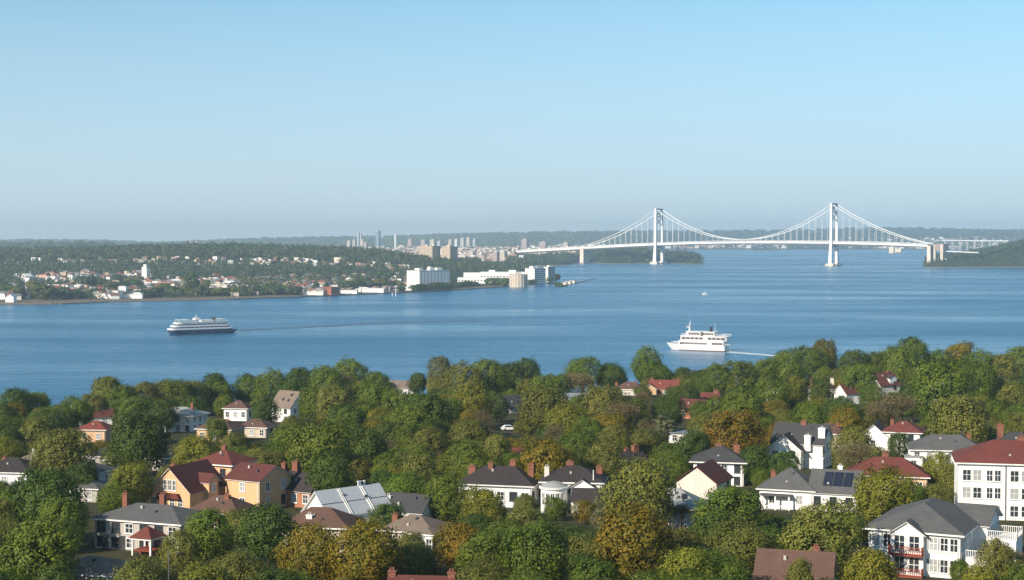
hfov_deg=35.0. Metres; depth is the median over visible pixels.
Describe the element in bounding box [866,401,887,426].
bare tree
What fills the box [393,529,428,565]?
broadleaf tree
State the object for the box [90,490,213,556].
cream house
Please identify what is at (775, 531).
broadleaf tree
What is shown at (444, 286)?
shore tree
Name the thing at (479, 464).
broadleaf tree
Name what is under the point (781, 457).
broadleaf tree
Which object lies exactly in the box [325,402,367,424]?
broadleaf tree
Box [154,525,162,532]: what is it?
window
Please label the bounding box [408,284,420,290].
shore tree
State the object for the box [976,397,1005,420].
broadleaf tree
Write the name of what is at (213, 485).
window
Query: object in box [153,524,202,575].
broadleaf tree
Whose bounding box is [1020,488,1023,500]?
window
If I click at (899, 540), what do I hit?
window
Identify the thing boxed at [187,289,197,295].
shore tree
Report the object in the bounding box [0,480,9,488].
broadleaf tree
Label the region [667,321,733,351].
white ferry
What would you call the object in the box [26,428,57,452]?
broadleaf tree
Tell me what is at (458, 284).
shore tree
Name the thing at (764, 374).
broadleaf tree
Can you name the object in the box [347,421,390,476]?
broadleaf tree
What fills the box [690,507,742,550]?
broadleaf tree
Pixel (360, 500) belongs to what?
metal roofed house
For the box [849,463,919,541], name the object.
autumn tree
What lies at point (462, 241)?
apartment block
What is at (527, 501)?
broadleaf tree
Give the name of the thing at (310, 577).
broadleaf tree
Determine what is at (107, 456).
columnar tree
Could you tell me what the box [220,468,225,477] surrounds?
window
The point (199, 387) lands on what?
broadleaf tree
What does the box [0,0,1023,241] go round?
sky
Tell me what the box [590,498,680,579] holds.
autumn tree
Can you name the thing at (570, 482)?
turret house
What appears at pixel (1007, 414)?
broadleaf tree
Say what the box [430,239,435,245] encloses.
apartment block
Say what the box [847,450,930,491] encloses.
red hipped bungalow
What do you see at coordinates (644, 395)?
bare tree
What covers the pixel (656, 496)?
broadleaf tree
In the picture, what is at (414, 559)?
broadleaf tree
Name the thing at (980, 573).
autumn tree
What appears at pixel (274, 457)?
broadleaf tree
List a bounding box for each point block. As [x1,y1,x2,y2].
[525,266,545,283]
[544,265,554,281]
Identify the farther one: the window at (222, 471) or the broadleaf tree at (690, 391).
the broadleaf tree at (690, 391)
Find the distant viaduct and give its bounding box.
[941,240,1007,249]
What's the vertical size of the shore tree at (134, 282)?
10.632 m
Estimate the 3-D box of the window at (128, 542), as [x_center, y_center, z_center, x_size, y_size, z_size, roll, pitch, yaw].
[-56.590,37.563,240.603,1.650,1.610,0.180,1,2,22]
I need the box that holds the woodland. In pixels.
[0,239,1023,298]
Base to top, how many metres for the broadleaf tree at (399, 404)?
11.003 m
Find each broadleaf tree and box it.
[0,386,32,412]
[0,402,19,422]
[0,412,25,436]
[0,421,27,453]
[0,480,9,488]
[0,484,39,524]
[0,498,15,521]
[0,510,22,531]
[0,512,81,579]
[0,523,18,570]
[0,568,33,579]
[0,570,19,579]
[4,465,93,531]
[16,438,57,456]
[18,413,58,445]
[21,390,52,410]
[23,406,68,431]
[25,426,104,493]
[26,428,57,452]
[29,558,79,579]
[37,494,92,549]
[46,403,76,430]
[59,394,95,431]
[66,462,99,484]
[81,392,109,412]
[89,375,122,403]
[95,387,119,413]
[95,479,136,512]
[107,383,139,416]
[107,409,172,476]
[111,411,147,441]
[111,554,169,579]
[117,395,149,413]
[122,395,155,411]
[131,380,161,399]
[141,395,163,409]
[148,395,180,431]
[152,567,200,579]
[153,379,177,397]
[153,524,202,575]
[156,463,180,479]
[158,379,196,406]
[179,394,205,410]
[183,379,211,410]
[183,506,235,565]
[200,372,227,397]
[201,549,275,579]
[204,379,238,411]
[204,417,228,445]
[212,394,231,417]
[212,431,250,451]
[217,507,253,547]
[219,446,250,454]
[232,497,299,568]
[233,372,263,403]
[240,444,272,463]
[248,394,283,423]
[248,566,310,579]
[249,449,284,466]
[250,367,286,399]
[263,441,288,464]
[267,421,306,447]
[271,378,307,399]
[280,415,304,428]
[282,418,357,478]
[283,445,310,470]
[284,366,311,389]
[290,566,315,579]
[295,384,338,424]
[304,364,351,400]
[304,448,358,490]
[310,382,357,424]
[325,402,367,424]
[325,415,358,445]
[327,403,360,424]
[332,356,368,385]
[339,452,379,486]
[342,378,359,388]
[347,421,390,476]
[351,379,371,398]
[352,377,397,409]
[355,401,377,418]
[364,370,393,393]
[365,469,395,486]
[366,502,407,533]
[369,411,403,425]
[369,450,404,475]
[373,419,411,451]
[376,386,409,412]
[378,443,410,462]
[378,539,442,575]
[379,474,404,492]
[382,401,436,445]
[382,470,427,494]
[391,399,423,416]
[391,449,419,472]
[392,421,427,450]
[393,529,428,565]
[396,452,439,484]
[398,438,439,470]
[404,390,456,428]
[406,372,427,393]
[408,392,426,408]
[408,424,450,457]
[421,470,468,522]
[425,355,451,387]
[426,375,445,391]
[426,388,441,393]
[427,420,455,448]
[430,396,464,414]
[432,456,449,483]
[435,403,464,425]
[436,387,462,395]
[438,357,485,402]
[438,436,493,481]
[448,416,491,454]
[451,513,498,554]
[451,527,522,577]
[456,555,513,579]
[459,456,503,477]
[470,357,511,393]
[479,432,511,464]
[482,516,523,555]
[484,390,510,422]
[491,361,525,382]
[494,377,512,390]
[495,450,523,467]
[496,516,571,579]
[503,388,521,395]
[505,567,550,579]
[506,505,549,557]
[510,375,525,390]
[511,493,540,517]
[512,382,574,437]
[512,419,527,434]
[514,354,541,377]
[516,377,534,395]
[528,370,569,410]
[534,424,566,446]
[538,446,590,471]
[540,373,572,407]
[541,523,598,565]
[542,495,569,520]
[552,426,598,455]
[557,527,623,579]
[561,355,605,391]
[568,394,588,422]
[568,552,624,579]
[572,414,604,443]
[574,447,600,464]
[575,383,630,429]
[582,435,630,487]
[588,505,609,532]
[591,499,606,517]
[594,455,680,537]
[597,420,633,448]
[598,360,630,388]
[618,397,650,433]
[628,343,663,381]
[628,427,663,455]
[629,412,654,433]
[629,567,680,579]
[632,386,652,395]
[634,359,674,380]
[640,377,650,385]
[648,439,694,466]
[649,390,689,429]
[651,415,676,441]
[651,450,692,480]
[656,469,679,487]
[659,546,736,579]
[661,525,707,564]
[665,385,682,395]
[669,566,716,579]
[670,429,712,472]
[671,366,691,378]
[672,374,686,383]
[677,378,696,390]
[677,384,699,398]
[680,576,733,579]
[685,369,705,389]
[685,411,718,444]
[688,398,713,418]
[688,483,766,548]
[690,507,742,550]
[693,376,712,397]
[697,393,724,424]
[698,362,734,396]
[698,511,779,579]
[710,552,756,579]
[715,382,766,432]
[718,359,762,391]
[723,383,752,399]
[738,443,771,484]
[745,414,778,443]
[750,466,770,488]
[753,357,784,381]
[753,370,776,387]
[753,376,794,410]
[756,510,787,524]
[760,522,787,548]
[761,512,793,548]
[762,410,773,429]
[766,450,801,475]
[768,418,795,424]
[769,408,797,420]
[770,346,808,379]
[776,497,874,577]
[777,416,802,422]
[784,555,813,579]
[787,398,802,415]
[789,402,828,423]
[792,344,830,377]
[804,376,815,388]
[807,378,835,401]
[811,337,838,371]
[811,366,835,381]
[820,393,856,423]
[820,399,865,426]
[825,425,878,467]
[829,365,854,381]
[829,454,858,469]
[834,348,868,380]
[836,511,868,545]
[839,360,879,401]
[855,445,889,463]
[858,381,885,405]
[859,396,894,428]
[863,350,884,372]
[871,451,896,456]
[878,343,921,390]
[886,391,897,416]
[886,432,910,456]
[890,480,925,504]
[894,336,932,385]
[894,383,931,422]
[901,367,916,385]
[902,367,937,393]
[907,355,977,423]
[915,422,932,436]
[915,482,956,502]
[920,410,945,431]
[922,347,951,367]
[925,392,992,442]
[935,463,953,500]
[948,558,968,579]
[958,361,1000,399]
[960,347,1003,390]
[971,534,1018,576]
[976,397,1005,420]
[976,416,998,423]
[978,426,996,442]
[982,373,1006,399]
[984,351,1020,381]
[992,425,1012,433]
[994,380,1023,407]
[996,562,1023,579]
[997,409,1022,431]
[999,558,1023,579]
[1003,344,1023,379]
[1003,401,1023,417]
[1009,412,1023,432]
[1011,378,1023,398]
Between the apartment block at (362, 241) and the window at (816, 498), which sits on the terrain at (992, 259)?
the apartment block at (362, 241)
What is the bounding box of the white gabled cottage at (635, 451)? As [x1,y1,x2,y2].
[604,443,647,483]
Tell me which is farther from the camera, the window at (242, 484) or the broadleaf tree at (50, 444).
the broadleaf tree at (50, 444)
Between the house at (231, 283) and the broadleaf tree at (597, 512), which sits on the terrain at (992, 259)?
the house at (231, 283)
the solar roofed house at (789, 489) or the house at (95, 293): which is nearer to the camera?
the solar roofed house at (789, 489)
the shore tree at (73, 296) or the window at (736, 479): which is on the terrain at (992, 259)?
the shore tree at (73, 296)
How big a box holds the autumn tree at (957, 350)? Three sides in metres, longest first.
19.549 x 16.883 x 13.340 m
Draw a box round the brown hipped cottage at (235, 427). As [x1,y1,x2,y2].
[194,418,246,441]
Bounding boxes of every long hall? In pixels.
[458,277,508,283]
[463,272,479,276]
[480,270,524,276]
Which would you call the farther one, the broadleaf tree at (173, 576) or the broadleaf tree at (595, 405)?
the broadleaf tree at (595, 405)
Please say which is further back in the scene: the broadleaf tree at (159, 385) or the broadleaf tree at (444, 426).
the broadleaf tree at (159, 385)
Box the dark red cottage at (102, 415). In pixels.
[79,408,113,426]
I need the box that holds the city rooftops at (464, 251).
[359,244,788,261]
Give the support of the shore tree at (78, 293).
on the terrain at (992, 259)
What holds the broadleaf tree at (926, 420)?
on the ground at (88, 545)
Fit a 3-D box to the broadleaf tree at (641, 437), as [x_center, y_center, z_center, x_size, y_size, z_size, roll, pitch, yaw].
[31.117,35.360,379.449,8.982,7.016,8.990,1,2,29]
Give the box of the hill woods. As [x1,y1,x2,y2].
[0,226,1023,248]
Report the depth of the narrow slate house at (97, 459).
350.64 m
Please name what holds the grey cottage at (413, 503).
on the ground at (88, 545)
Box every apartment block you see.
[352,239,356,247]
[357,231,359,246]
[360,239,364,247]
[375,230,380,247]
[394,233,396,247]
[408,239,413,245]
[421,240,426,245]
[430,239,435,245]
[454,239,458,245]
[460,237,465,246]
[466,237,470,245]
[473,239,476,246]
[492,251,499,260]
[500,251,506,261]
[521,238,528,248]
[539,241,548,247]
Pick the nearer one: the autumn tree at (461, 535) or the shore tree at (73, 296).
the autumn tree at (461, 535)
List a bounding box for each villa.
[111,290,122,298]
[118,286,128,290]
[863,497,1022,578]
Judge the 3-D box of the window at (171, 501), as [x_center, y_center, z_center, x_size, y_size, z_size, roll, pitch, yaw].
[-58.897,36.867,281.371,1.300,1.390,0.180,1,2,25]
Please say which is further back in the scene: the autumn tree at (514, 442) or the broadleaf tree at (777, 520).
the autumn tree at (514, 442)
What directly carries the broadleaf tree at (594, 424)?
on the ground at (88, 545)
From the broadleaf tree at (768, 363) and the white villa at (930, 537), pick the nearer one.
the white villa at (930, 537)
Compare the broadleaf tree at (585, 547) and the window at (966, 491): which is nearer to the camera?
the broadleaf tree at (585, 547)
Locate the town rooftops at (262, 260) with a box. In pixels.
[4,256,409,295]
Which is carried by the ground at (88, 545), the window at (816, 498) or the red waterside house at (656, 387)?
the red waterside house at (656, 387)
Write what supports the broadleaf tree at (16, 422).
on the ground at (88, 545)
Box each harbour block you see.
[889,247,894,252]
[895,248,901,252]
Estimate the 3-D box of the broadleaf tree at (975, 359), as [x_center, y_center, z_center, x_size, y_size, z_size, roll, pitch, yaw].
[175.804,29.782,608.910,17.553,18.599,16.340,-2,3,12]
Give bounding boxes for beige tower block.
[419,244,439,260]
[441,245,457,261]
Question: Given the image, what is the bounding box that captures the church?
[142,264,149,277]
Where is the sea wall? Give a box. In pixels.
[59,282,554,303]
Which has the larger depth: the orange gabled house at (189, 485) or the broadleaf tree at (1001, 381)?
the broadleaf tree at (1001, 381)
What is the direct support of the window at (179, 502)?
in the orange gabled house at (189, 485)
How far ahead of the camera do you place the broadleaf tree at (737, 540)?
212.01 m
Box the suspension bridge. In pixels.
[516,203,978,265]
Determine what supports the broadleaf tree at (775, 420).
on the ground at (88, 545)
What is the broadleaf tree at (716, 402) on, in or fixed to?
on the ground at (88, 545)
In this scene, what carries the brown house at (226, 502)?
on the ground at (88, 545)
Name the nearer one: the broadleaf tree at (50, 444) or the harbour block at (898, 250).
the broadleaf tree at (50, 444)
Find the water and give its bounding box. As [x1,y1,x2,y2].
[0,250,1023,407]
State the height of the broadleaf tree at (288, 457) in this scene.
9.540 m
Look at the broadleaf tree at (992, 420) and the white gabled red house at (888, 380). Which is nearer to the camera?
the broadleaf tree at (992, 420)
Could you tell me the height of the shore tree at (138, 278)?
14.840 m
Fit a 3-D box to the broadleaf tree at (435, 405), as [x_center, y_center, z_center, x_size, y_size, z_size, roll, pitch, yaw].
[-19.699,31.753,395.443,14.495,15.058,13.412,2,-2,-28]
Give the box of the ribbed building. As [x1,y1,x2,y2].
[509,272,527,286]
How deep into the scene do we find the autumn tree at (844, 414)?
396.70 m
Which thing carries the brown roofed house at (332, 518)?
on the ground at (88, 545)
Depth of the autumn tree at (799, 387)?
512.68 m
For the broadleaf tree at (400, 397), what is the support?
on the ground at (88, 545)
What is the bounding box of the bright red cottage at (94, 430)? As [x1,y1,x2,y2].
[77,420,112,442]
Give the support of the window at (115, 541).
in the cream house at (141, 527)
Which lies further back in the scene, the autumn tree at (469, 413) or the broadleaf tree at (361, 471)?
the autumn tree at (469, 413)
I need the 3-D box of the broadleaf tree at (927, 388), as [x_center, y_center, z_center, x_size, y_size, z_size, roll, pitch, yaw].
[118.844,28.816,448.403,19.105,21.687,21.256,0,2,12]
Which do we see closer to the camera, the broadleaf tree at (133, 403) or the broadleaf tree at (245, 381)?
the broadleaf tree at (133, 403)
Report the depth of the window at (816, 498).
283.63 m
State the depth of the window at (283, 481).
288.38 m
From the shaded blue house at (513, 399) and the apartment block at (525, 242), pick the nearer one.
the shaded blue house at (513, 399)
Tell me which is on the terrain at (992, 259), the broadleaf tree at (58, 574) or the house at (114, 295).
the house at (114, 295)
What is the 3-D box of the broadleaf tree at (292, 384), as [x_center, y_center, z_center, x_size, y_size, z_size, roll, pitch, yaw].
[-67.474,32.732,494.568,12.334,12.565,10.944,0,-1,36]
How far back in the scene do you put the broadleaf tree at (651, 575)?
187.12 m
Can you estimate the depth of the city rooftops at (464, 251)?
6923.12 m
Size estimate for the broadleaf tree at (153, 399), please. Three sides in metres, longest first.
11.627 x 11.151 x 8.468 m
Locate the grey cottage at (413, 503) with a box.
[387,492,437,518]
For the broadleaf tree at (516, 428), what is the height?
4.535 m
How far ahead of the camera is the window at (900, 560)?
220.41 m
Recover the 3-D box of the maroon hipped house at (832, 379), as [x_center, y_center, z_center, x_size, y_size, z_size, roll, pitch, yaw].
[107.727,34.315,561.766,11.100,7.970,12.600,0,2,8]
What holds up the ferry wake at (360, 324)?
on the water
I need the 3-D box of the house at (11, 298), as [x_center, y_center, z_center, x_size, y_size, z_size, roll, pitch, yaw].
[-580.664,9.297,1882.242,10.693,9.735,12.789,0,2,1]
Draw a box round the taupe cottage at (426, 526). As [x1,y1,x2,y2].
[376,512,454,551]
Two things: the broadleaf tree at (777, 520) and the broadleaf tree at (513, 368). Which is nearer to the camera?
the broadleaf tree at (777, 520)
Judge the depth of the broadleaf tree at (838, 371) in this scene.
599.63 m
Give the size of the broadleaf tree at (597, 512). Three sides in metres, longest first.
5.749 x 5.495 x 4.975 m
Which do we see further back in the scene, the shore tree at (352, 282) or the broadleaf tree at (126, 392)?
the shore tree at (352, 282)
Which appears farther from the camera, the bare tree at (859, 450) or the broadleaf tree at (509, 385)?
the broadleaf tree at (509, 385)
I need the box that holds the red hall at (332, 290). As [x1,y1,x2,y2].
[320,287,338,294]
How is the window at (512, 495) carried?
in the long dark roofed house at (511, 481)
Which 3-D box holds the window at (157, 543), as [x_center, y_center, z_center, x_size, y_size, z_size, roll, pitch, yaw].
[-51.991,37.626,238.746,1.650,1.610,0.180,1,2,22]
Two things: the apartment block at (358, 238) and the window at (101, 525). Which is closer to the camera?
the window at (101, 525)
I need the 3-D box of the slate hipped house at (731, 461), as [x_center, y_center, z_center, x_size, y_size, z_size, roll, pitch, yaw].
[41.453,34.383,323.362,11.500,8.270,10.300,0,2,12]
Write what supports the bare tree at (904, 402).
on the ground at (88, 545)
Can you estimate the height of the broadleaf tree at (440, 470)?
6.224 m
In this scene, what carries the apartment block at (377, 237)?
on the terrain at (992, 259)
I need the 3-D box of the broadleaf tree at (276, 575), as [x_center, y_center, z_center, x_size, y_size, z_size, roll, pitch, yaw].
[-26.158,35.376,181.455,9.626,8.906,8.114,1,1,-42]
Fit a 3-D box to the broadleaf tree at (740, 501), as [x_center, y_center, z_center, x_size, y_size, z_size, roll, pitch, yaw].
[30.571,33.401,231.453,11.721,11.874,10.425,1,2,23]
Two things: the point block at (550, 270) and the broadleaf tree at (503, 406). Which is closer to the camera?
the broadleaf tree at (503, 406)
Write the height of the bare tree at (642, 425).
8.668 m
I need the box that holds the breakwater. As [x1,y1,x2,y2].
[552,278,596,285]
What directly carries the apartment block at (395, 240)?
on the terrain at (992, 259)
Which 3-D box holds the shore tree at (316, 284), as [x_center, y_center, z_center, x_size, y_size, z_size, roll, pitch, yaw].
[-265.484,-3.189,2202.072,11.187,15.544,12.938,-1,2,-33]
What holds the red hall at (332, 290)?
on the terrain at (992, 259)
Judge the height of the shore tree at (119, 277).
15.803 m
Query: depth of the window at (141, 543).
239.89 m
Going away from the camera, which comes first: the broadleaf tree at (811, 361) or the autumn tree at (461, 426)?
the autumn tree at (461, 426)
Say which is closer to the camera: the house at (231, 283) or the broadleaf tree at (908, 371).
the broadleaf tree at (908, 371)
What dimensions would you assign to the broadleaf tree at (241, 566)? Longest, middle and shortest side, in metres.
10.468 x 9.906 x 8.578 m
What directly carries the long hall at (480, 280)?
on the terrain at (992, 259)
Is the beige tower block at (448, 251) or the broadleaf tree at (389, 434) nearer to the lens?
the broadleaf tree at (389, 434)
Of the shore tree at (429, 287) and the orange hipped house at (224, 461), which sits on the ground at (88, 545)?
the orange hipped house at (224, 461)
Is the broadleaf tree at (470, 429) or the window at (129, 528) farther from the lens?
the broadleaf tree at (470, 429)
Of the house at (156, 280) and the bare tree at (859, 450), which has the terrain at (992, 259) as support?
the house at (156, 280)
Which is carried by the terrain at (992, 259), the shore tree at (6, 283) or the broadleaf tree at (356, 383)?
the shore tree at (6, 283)
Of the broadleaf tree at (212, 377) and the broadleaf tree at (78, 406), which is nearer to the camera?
the broadleaf tree at (78, 406)
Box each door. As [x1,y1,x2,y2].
[102,534,108,548]
[119,536,124,549]
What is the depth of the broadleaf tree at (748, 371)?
552.18 m
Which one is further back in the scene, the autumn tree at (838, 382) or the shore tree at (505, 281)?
the shore tree at (505, 281)
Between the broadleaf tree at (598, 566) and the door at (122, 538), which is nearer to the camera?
the broadleaf tree at (598, 566)
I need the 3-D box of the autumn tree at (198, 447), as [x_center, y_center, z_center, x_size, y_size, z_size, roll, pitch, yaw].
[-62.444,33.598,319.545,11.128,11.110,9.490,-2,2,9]
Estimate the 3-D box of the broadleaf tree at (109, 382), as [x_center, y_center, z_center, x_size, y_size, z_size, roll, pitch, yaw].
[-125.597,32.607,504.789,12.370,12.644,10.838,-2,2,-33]
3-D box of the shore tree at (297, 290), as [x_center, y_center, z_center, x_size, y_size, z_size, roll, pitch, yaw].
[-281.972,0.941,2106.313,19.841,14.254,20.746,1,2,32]
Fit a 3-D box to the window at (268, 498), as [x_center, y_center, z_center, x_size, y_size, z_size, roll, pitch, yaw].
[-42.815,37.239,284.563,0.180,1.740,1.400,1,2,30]
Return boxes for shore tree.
[0,281,13,291]
[10,289,27,298]
[11,286,25,290]
[25,280,37,287]
[31,284,58,299]
[56,285,73,298]
[64,292,76,298]
[69,289,82,297]
[74,275,97,285]
[97,276,107,285]
[103,281,119,288]
[112,274,122,280]
[118,280,129,285]
[129,279,141,284]
[133,274,143,279]
[143,289,153,296]
[150,275,162,279]
[151,287,162,295]
[161,283,170,288]
[168,286,179,293]
[180,285,190,292]
[183,273,199,288]
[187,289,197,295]
[194,286,206,295]
[200,279,210,285]
[208,288,220,295]
[218,288,227,295]
[271,286,280,294]
[284,286,293,294]
[288,286,302,294]
[311,282,319,287]
[341,281,356,287]
[342,282,352,288]
[353,279,366,286]
[364,279,374,286]
[373,277,387,285]
[382,280,396,285]
[395,280,405,285]
[396,286,406,291]
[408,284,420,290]
[418,283,426,290]
[426,283,434,289]
[430,282,441,289]
[437,282,447,289]
[443,282,453,288]
[454,281,463,286]
[460,281,471,286]
[471,281,479,285]
[484,278,496,284]
[494,277,501,284]
[499,278,508,285]
[554,282,562,286]
[555,274,560,281]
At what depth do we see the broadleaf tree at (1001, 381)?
533.47 m
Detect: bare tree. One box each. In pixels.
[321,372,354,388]
[386,438,399,452]
[474,410,499,432]
[540,422,564,460]
[560,370,578,392]
[562,370,594,392]
[599,399,641,442]
[633,389,653,413]
[637,417,661,440]
[669,502,694,534]
[832,439,877,466]
[864,389,922,422]
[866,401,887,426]
[1007,548,1023,563]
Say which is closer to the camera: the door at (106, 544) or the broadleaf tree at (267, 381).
the door at (106, 544)
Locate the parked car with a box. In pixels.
[501,425,515,430]
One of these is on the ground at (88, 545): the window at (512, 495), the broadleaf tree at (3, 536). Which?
the broadleaf tree at (3, 536)
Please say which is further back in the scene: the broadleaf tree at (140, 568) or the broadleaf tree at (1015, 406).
the broadleaf tree at (1015, 406)
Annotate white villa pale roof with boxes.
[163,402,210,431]
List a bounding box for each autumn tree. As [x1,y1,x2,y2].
[0,436,27,460]
[0,484,6,495]
[2,402,30,416]
[88,439,111,450]
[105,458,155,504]
[167,433,219,464]
[178,557,234,579]
[249,441,266,450]
[270,520,341,579]
[321,514,405,579]
[338,423,382,444]
[344,390,359,401]
[361,417,383,433]
[366,406,392,419]
[384,463,401,476]
[427,520,483,573]
[450,419,485,444]
[451,379,496,422]
[453,497,507,524]
[455,409,483,425]
[458,484,507,520]
[503,436,525,451]
[515,433,579,486]
[539,402,591,433]
[570,499,595,523]
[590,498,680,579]
[591,412,629,435]
[598,434,630,454]
[656,544,717,579]
[700,407,773,466]
[759,399,789,416]
[762,421,784,449]
[775,372,809,404]
[801,394,826,412]
[828,405,866,432]
[835,379,843,385]
[839,546,899,579]
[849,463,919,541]
[919,449,952,484]
[942,339,974,381]
[961,562,1000,579]
[973,393,990,409]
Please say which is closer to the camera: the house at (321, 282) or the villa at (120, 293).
the villa at (120, 293)
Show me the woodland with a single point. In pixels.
(517, 263)
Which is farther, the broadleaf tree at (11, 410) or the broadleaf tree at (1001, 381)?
the broadleaf tree at (1001, 381)
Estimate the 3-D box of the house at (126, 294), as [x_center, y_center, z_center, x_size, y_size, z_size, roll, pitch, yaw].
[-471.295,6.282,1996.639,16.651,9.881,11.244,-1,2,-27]
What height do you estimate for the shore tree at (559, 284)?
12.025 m
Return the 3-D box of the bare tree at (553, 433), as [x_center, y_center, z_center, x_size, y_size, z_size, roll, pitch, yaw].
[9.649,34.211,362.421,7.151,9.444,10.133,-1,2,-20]
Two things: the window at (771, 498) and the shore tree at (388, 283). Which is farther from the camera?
the shore tree at (388, 283)
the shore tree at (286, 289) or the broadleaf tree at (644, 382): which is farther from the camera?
the shore tree at (286, 289)
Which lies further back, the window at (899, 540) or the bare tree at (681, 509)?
the bare tree at (681, 509)
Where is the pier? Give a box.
[0,303,57,304]
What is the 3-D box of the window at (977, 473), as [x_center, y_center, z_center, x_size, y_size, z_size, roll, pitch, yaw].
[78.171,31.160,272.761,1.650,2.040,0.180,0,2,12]
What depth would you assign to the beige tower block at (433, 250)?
3428.72 m
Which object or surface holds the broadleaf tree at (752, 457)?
on the ground at (88, 545)
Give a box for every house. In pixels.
[0,291,5,298]
[0,456,47,486]
[5,294,16,301]
[11,293,21,299]
[21,273,31,276]
[21,448,55,460]
[22,292,30,298]
[25,276,34,281]
[35,273,50,276]
[50,275,59,278]
[57,456,116,481]
[62,283,73,287]
[69,478,107,501]
[70,555,134,579]
[85,447,117,466]
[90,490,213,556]
[93,291,101,297]
[99,291,107,298]
[106,290,113,298]
[109,292,119,298]
[119,445,176,470]
[123,291,133,298]
[131,292,143,298]
[149,459,225,507]
[152,279,163,282]
[170,281,180,285]
[190,492,258,527]
[194,444,258,493]
[222,400,252,420]
[223,282,236,285]
[223,461,293,509]
[227,279,240,282]
[271,389,310,421]
[281,507,364,553]
[285,459,330,507]
[301,480,400,529]
[303,291,324,294]
[317,280,325,284]
[341,289,358,293]
[361,288,384,292]
[387,567,456,579]
[388,380,417,393]
[457,458,540,507]
[487,447,522,457]
[499,395,523,413]
[538,459,612,514]
[565,393,585,400]
[615,381,642,395]
[645,377,680,394]
[646,488,706,529]
[667,430,687,442]
[674,459,733,499]
[677,398,707,418]
[689,442,747,486]
[700,389,720,405]
[755,457,864,511]
[764,419,832,469]
[807,377,836,400]
[824,422,847,449]
[834,383,865,403]
[862,418,925,453]
[874,370,900,396]
[904,431,978,465]
[951,434,1023,520]
[989,422,1023,440]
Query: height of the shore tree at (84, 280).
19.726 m
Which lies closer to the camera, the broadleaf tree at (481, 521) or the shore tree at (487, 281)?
the broadleaf tree at (481, 521)
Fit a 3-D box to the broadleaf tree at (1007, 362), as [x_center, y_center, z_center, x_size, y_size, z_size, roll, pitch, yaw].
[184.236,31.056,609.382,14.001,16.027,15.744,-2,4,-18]
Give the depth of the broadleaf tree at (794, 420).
408.30 m
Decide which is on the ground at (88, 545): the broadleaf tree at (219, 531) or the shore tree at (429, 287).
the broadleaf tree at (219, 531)
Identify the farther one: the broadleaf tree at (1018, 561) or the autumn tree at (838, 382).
the autumn tree at (838, 382)
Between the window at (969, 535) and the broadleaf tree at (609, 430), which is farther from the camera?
the broadleaf tree at (609, 430)
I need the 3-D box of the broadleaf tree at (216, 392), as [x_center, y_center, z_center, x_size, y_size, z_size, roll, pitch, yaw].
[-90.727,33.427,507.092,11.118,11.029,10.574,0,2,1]
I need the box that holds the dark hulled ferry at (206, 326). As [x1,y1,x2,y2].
[167,316,237,334]
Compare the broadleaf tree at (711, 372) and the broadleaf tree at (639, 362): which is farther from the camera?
the broadleaf tree at (639, 362)
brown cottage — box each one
[242,418,277,437]
[752,543,838,579]
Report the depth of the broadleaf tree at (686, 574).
188.40 m
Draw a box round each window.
[86,491,92,500]
[96,433,100,439]
[96,521,105,531]
[97,535,105,546]
[111,522,119,532]
[111,537,119,547]
[124,523,133,534]
[125,538,134,548]
[139,524,147,530]
[139,540,147,546]
[152,496,156,503]
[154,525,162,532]
[154,540,161,551]
[162,479,167,490]
[168,479,171,490]
[168,526,176,537]
[169,499,174,505]
[172,480,176,491]
[177,499,182,506]
[211,482,215,492]
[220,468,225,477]
[239,482,244,491]
[259,430,263,435]
[265,482,270,492]
[265,497,269,505]
[281,478,285,488]
[281,494,285,503]
[291,493,297,503]
[302,494,307,503]
[426,538,431,546]
[497,491,503,500]
[509,492,516,501]
[683,514,690,524]
[734,465,739,472]
[734,476,739,484]
[768,496,773,503]
[796,495,802,505]
[814,496,820,505]
[829,497,836,506]
[845,497,852,507]
[871,532,880,546]
[882,533,890,547]
[893,534,904,550]
[893,556,905,572]
[908,535,919,551]
[908,557,919,573]
[928,558,938,573]
[929,536,938,551]
[939,537,948,552]
[939,559,948,574]
[949,538,958,553]
[961,538,963,551]
[962,469,970,480]
[962,486,971,498]
[968,533,970,545]
[972,469,981,481]
[972,487,981,498]
[986,470,992,481]
[986,487,993,499]
[994,470,1000,481]
[994,487,1001,499]
[1009,470,1019,482]
[1009,505,1018,517]
[1010,488,1019,500]
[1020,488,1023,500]
[1021,471,1023,482]
[1021,506,1023,517]
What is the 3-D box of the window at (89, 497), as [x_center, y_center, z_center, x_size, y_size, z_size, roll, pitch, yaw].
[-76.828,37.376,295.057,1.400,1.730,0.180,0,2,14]
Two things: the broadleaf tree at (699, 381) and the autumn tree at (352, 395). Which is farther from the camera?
the broadleaf tree at (699, 381)
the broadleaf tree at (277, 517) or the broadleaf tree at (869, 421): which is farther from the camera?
the broadleaf tree at (869, 421)
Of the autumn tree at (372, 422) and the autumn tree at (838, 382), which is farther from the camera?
the autumn tree at (838, 382)
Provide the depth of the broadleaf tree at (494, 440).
341.88 m
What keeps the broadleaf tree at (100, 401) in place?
on the ground at (88, 545)
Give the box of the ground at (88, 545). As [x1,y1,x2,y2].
[26,386,1023,579]
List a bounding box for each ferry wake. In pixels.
[236,319,490,330]
[728,352,773,355]
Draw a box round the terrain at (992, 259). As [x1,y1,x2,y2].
[0,229,1023,304]
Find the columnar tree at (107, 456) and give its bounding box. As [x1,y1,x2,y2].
[98,443,121,466]
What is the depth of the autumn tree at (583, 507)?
266.44 m
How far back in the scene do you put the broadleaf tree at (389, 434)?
362.61 m
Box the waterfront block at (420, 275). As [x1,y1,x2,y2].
[407,267,449,288]
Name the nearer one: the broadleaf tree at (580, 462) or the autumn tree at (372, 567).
the autumn tree at (372, 567)

